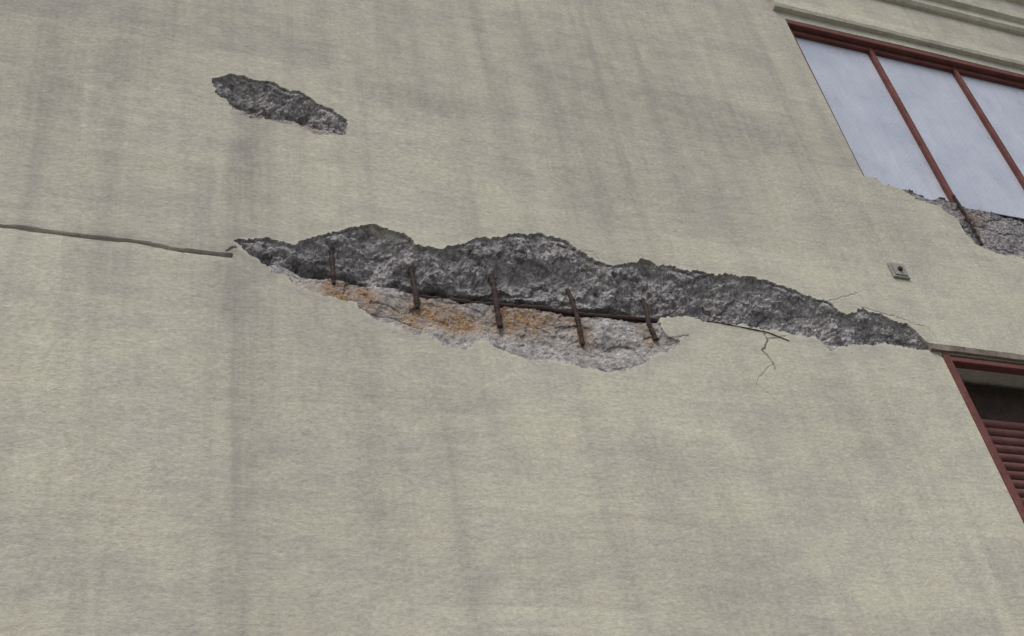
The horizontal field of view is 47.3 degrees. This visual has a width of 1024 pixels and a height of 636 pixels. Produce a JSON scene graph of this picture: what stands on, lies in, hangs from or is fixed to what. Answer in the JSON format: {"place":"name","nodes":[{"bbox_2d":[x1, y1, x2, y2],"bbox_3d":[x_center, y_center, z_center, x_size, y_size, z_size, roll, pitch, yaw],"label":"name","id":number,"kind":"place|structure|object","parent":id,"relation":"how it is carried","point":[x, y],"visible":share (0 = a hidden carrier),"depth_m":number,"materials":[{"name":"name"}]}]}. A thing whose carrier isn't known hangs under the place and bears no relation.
{"place":"outdoors","nodes":[
{"label":"outdoors","id":0,"kind":"place"},
{"label":"ground","id":1,"kind":"structure","parent":0,"visible":0},
{"bbox_2d":[0,0,1023,635],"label":"facade wall","id":2,"kind":"structure","parent":1,"relation":"on","point":[228,406],"depth_m":5.72,"materials":[{"name":"paint"}]},
{"bbox_2d":[328,194,983,345],"bbox_3d":[1.116,-0.416,6.796,4.494,1.788,0.119,7,-43,-20],"label":"exposed rebar","id":3,"kind":"object","parent":2,"relation":"attached to","point":[646,319],"visible":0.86,"depth_m":5.98,"materials":[{"name":"brown metal"}]},
{"bbox_2d":[768,0,1023,69],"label":"window hood","id":4,"kind":"object","parent":2,"relation":"attached to","point":[811,11],"depth_m":9.39,"materials":[{"name":"paint"}]},
{"bbox_2d":[887,262,909,279],"bbox_3d":[2.394,-0.299,7.222,0.124,0.124,0.035,7,-43,-20],"label":"wall anchor plate","id":5,"kind":"object","parent":2,"relation":"attached to","point":[897,270],"depth_m":7.21,"materials":[{"name":"grey metal"}]},
{"bbox_2d":[786,19,1023,83],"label":"head channel","id":6,"kind":"object","parent":2,"relation":"attached to","point":[886,47],"visible":0.52,"depth_m":9.32,"materials":[{"name":"red paint"}]},
{"bbox_2d":[790,29,1023,202],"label":"frame","id":7,"kind":"object","parent":2,"relation":"attached to","point":[873,54],"visible":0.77,"depth_m":9.04,"materials":[{"name":"red paint"}]},
{"bbox_2d":[795,37,1023,218],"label":"panes","id":8,"kind":"object","parent":7,"relation":"in","point":[974,167],"visible":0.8,"depth_m":8.74,"materials":[{"name":"white glass"}]},
{"bbox_2d":[881,0,1023,35],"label":"string course","id":9,"kind":"object","parent":2,"relation":"attached to","point":[990,16],"visible":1,"depth_m":10.13,"materials":[{"name":"paint"}]},
{"bbox_2d":[927,343,1023,362],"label":"head trim","id":10,"kind":"structure","parent":2,"relation":"attached to","point":[959,350],"depth_m":6.92,"materials":[{"name":"beige concrete"}]},
{"bbox_2d":[942,354,1023,522],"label":"jambs","id":11,"kind":"object","parent":2,"relation":"attached to","point":[1005,476],"visible":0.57,"depth_m":6.44,"materials":[{"name":"red paint"}]},
{"bbox_2d":[951,357,1023,375],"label":"lintel angle","id":12,"kind":"object","parent":2,"relation":"attached to","point":[987,366],"visible":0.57,"depth_m":6.92,"materials":[{"name":"red paint"}]},
{"bbox_2d":[964,384,1023,422],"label":"head box","id":13,"kind":"object","parent":2,"relation":"attached to","point":[998,404],"depth_m":7.04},
{"bbox_2d":[981,419,1023,504],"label":"slats","id":14,"kind":"object","parent":2,"relation":"attached to","point":[1007,438],"depth_m":6.76,"materials":[{"name":"paint"}]},
{"bbox_2d":[1009,0,1023,4],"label":"cornice","id":15,"kind":"structure","parent":2,"relation":"attached to","point":[1020,1],"depth_m":10.77,"materials":[{"name":"paint"}]}
]}

